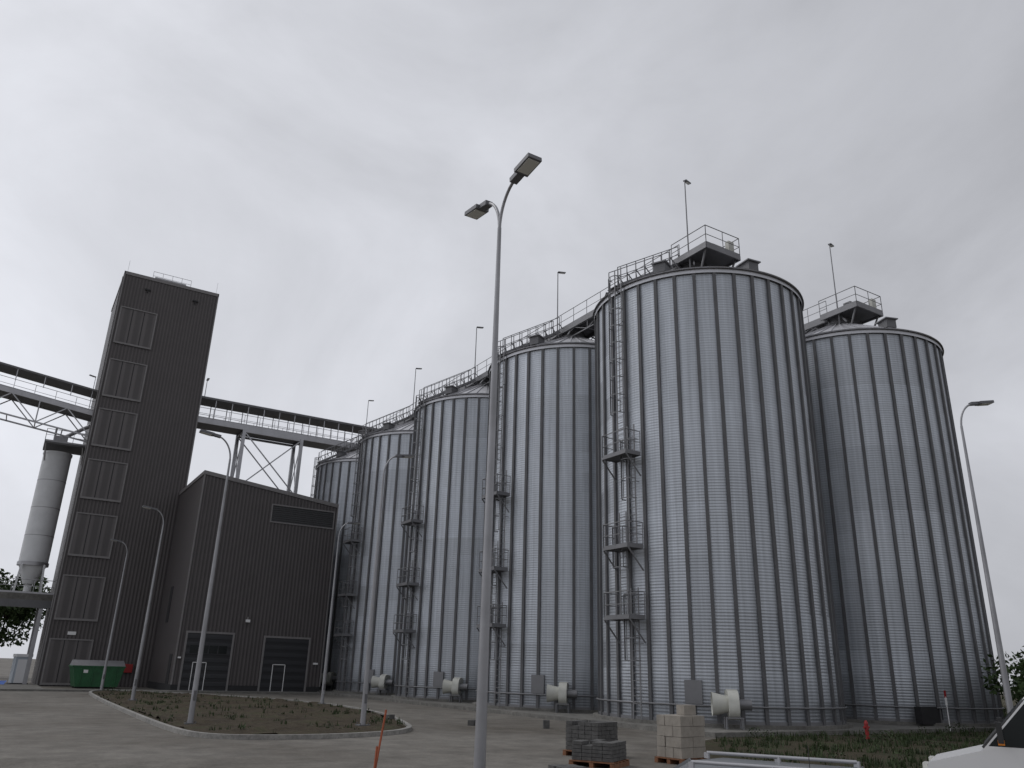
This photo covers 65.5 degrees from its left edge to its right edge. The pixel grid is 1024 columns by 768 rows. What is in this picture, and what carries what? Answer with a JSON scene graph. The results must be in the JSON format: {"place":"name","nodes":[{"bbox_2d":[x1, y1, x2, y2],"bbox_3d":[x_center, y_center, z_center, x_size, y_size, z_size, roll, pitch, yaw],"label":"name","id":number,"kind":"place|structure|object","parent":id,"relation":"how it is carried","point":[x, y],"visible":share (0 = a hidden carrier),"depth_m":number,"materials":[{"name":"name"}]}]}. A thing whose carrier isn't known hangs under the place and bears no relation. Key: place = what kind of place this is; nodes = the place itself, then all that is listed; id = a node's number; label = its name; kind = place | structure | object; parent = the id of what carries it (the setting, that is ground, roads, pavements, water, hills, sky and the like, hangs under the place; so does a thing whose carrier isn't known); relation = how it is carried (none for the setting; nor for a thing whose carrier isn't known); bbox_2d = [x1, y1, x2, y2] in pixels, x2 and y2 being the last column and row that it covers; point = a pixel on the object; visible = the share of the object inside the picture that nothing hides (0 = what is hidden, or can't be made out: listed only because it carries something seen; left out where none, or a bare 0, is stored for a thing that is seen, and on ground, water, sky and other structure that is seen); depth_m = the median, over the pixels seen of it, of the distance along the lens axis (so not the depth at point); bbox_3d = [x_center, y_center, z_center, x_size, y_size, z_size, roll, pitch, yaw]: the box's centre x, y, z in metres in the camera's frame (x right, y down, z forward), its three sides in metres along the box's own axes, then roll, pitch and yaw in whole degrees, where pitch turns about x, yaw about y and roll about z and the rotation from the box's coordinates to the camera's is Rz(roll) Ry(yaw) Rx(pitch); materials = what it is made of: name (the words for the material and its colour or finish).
{"place":"outdoors","nodes":[
{"label":"outdoors","id":0,"kind":"place"},
{"bbox_2d":[31,263,218,687],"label":"elevator tower","id":1,"kind":"structure","parent":0,"point":[140,439],"depth_m":69.18,"materials":[{"name":"metal"}]},
{"bbox_2d":[0,362,97,441],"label":"belt gallery","id":2,"kind":"object","parent":1,"relation":"attached to","point":[20,396],"visible":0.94,"depth_m":68.64,"materials":[{"name":"metal"}]},
{"bbox_2d":[0,684,320,693],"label":"hall pavement","id":3,"kind":"structure","parent":0,"point":[19,687],"depth_m":56.15,"materials":[{"name":"concrete"}]},
{"bbox_2d":[6,654,33,683],"bbox_3d":[-39.753,23.049,64.307,1.250,2.310,1.300,18,-26,-38],"label":"portable toilet","id":4,"kind":"object","parent":3,"relation":"on","point":[18,668],"visible":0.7,"depth_m":63.85,"materials":[{"name":"grey plastic"}]},
{"bbox_2d":[98,539,127,689],"bbox_3d":[-28.260,15.997,55.606,1.444,10.142,0.420,13,-23,-29],"label":"street lamp","id":5,"kind":"object","parent":3,"relation":"on","point":[107,658],"visible":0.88,"depth_m":55.45,"materials":[{"name":"grey metal"}]},
{"bbox_2d":[0,658,1014,767],"bbox_3d":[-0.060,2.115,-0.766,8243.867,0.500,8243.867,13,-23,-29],"label":"ground","id":6,"kind":"structure","parent":0,"point":[46,729],"depth_m":22.00,"materials":[{"name":"grey concrete"}]},
{"bbox_2d":[0,568,50,647],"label":"tree","id":7,"kind":"object","parent":6,"relation":"on","point":[16,616],"visible":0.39,"depth_m":84.60,"materials":[{"name":"green plant"}]},
{"bbox_2d":[0,424,89,683],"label":"filter cyclone","id":8,"kind":"object","parent":6,"relation":"on","point":[38,539],"visible":0.89,"depth_m":68.31,"materials":[{"name":"metal"}]},
{"bbox_2d":[69,660,125,688],"bbox_3d":[-31.682,22.102,60.598,3.700,2.000,2.054,15,-24,-33],"label":"dumpster","id":9,"kind":"object","parent":6,"relation":"on","point":[86,673],"visible":0.91,"depth_m":59.87,"materials":[{"name":"metal"}]},
{"bbox_2d":[147,470,338,691],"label":"machine hall","id":10,"kind":"structure","parent":6,"relation":"on","point":[267,619],"depth_m":62.51,"materials":[{"name":"grey paint"}]},
{"bbox_2d":[92,690,405,733],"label":"island soil","id":11,"kind":"structure","parent":6,"relation":"on","point":[298,721],"depth_m":32.09,"materials":[{"name":"brown soil"}]},
{"bbox_2d":[129,505,163,699],"bbox_3d":[-20.167,11.701,43.104,1.444,10.142,0.420,13,-23,-29],"label":"street lamp","id":12,"kind":"object","parent":11,"relation":"on","point":[141,647],"visible":1,"depth_m":42.89,"materials":[{"name":"grey metal"}]},
{"bbox_2d":[184,429,230,723],"bbox_3d":[-11.179,6.615,28.349,1.444,10.142,0.420,13,-23,-29],"label":"street lamp","id":13,"kind":"object","parent":11,"relation":"on","point":[191,713],"visible":1,"depth_m":28.11,"materials":[{"name":"grey metal"}]},
{"bbox_2d":[98,686,404,732],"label":"island weeds","id":14,"kind":"object","parent":11,"relation":"on","point":[147,702],"visible":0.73,"depth_m":35.23,"materials":[{"name":"green plant"}]},
{"bbox_2d":[317,522,360,703],"bbox_3d":[-9.851,12.903,45.608,1.444,10.142,0.420,13,-23,-29],"label":"street lamp","id":15,"kind":"object","parent":11,"relation":"on","point":[326,663],"visible":0.98,"depth_m":44.89,"materials":[{"name":"grey metal"}]},
{"bbox_2d":[355,454,414,725],"bbox_3d":[-4.764,7.534,30.380,1.444,10.142,0.420,13,-23,-29],"label":"street lamp","id":16,"kind":"object","parent":11,"relation":"on","point":[365,687],"visible":1,"depth_m":29.59,"materials":[{"name":"grey metal"}]},
{"bbox_2d":[89,690,411,739],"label":"island kerb","id":17,"kind":"structure","parent":6,"relation":"on","point":[190,733],"depth_m":24.22,"materials":[{"name":"concrete"}]},
{"bbox_2d":[197,378,381,493],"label":"conveyor bridge","id":18,"kind":"structure","parent":6,"relation":"on","point":[243,432],"depth_m":78.18,"materials":[{"name":"metal"}]},
{"bbox_2d":[464,152,541,767],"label":"double street lamp","id":19,"kind":"object","parent":6,"relation":"on","point":[528,164],"visible":1,"depth_m":13.55,"materials":[{"name":"grey metal"}]},
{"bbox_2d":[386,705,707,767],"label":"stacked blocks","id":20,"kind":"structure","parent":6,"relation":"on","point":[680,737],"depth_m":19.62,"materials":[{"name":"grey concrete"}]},
{"bbox_2d":[317,689,995,737],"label":"silo slab","id":21,"kind":"structure","parent":6,"relation":"on","point":[711,732],"depth_m":35.61,"materials":[{"name":"concrete"}]},
{"bbox_2d":[310,433,365,689],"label":"silo","id":22,"kind":"object","parent":21,"relation":"on","point":[334,479],"visible":0.3,"depth_m":73.18,"materials":[{"name":"metal"}]},
{"bbox_2d":[333,404,413,694],"bbox_3d":[-8.493,13.524,67.570,12.025,24.520,11.400,13,-23,-29],"label":"silo","id":23,"kind":"object","parent":21,"relation":"on","point":[378,450],"visible":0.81,"depth_m":62.86,"materials":[{"name":"metal"}]},
{"bbox_2d":[391,367,488,702],"bbox_3d":[-2.505,10.393,58.451,12.025,24.520,11.400,13,-23,-29],"label":"silo","id":24,"kind":"object","parent":21,"relation":"on","point":[438,640],"visible":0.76,"depth_m":53.59,"materials":[{"name":"metal"}]},
{"bbox_2d":[358,179,740,448],"bbox_3d":[-2.370,-1.578,63.788,3.289,6.197,51.910,13,-23,-29],"label":"roof conveyor","id":25,"kind":"object","parent":24,"relation":"on","point":[706,253],"visible":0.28,"depth_m":43.88,"materials":[{"name":"metal"}]},
{"bbox_2d":[472,317,597,712],"bbox_3d":[3.484,7.262,49.332,12.025,24.520,11.400,13,-23,-29],"label":"silo","id":26,"kind":"object","parent":21,"relation":"on","point":[543,650],"visible":0.59,"depth_m":44.21,"materials":[{"name":"metal"}]},
{"bbox_2d":[592,246,852,729],"bbox_3d":[9.472,4.131,40.213,12.025,24.520,11.400,13,-23,-29],"label":"silo","id":27,"kind":"object","parent":21,"relation":"on","point":[715,603],"visible":1,"depth_m":35.27,"materials":[{"name":"metal"}]},
{"bbox_2d":[805,317,1004,726],"bbox_3d":[20.337,6.794,46.708,11.400,24.520,12.025,-3,-20,13],"label":"silo","id":28,"kind":"object","parent":21,"relation":"on","point":[912,626],"visible":0.68,"depth_m":40.94,"materials":[{"name":"metal"}]},
{"bbox_2d":[803,243,882,333],"bbox_3d":[8.158,0.917,69.845,3.289,6.197,51.910,13,-23,-29],"label":"roof conveyor","id":29,"kind":"object","parent":28,"relation":"on","point":[857,312],"visible":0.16,"depth_m":49.22,"materials":[{"name":"metal"}]},
{"bbox_2d":[674,746,863,767],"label":"estate car","id":30,"kind":"object","parent":6,"relation":"on","point":[722,763],"visible":1,"depth_m":10.11,"materials":[{"name":"silver metal"}]},
{"bbox_2d":[922,697,1023,767],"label":"white van","id":31,"kind":"object","parent":6,"relation":"on","point":[1002,746],"visible":1,"depth_m":13.96,"materials":[{"name":"white metal"}]},
{"bbox_2d":[0,0,1023,686],"label":"sky","id":32,"kind":"structure","parent":0,"point":[319,164],"materials":[{"name":"grey"}]},
{"bbox_2d":[705,695,1017,767],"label":"verge grass","id":33,"kind":"structure","parent":0,"point":[711,745],"depth_m":24.96,"materials":[{"name":"green plant"}]},
{"bbox_2d":[124,664,950,767],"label":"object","id":34,"kind":"object","parent":33,"relation":"on","point":[927,715],"visible":0.87,"depth_m":36.82,"materials":[{"name":"orange paint"}]},
{"bbox_2d":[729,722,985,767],"bbox_3d":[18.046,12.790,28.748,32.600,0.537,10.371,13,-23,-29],"label":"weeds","id":35,"kind":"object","parent":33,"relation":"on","point":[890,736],"visible":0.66,"depth_m":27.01,"materials":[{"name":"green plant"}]},
{"bbox_2d":[960,400,1012,713],"bbox_3d":[15.129,5.690,24.713,1.509,10.942,0.533,6,-20,-12],"label":"street lamp","id":36,"kind":"object","parent":33,"relation":"on","point":[1005,681],"visible":0.82,"depth_m":24.38,"materials":[{"name":"grey metal"}]},
{"bbox_2d":[980,646,1023,706],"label":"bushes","id":37,"kind":"object","parent":33,"relation":"on","point":[1018,688],"visible":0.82,"depth_m":35.00,"materials":[{"name":"green plant"}]},
{"bbox_2d":[1002,706,1006,717],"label":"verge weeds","id":38,"kind":"object","parent":33,"relation":"on","point":[1004,711],"visible":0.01,"depth_m":56.77,"materials":[{"name":"green plant"}]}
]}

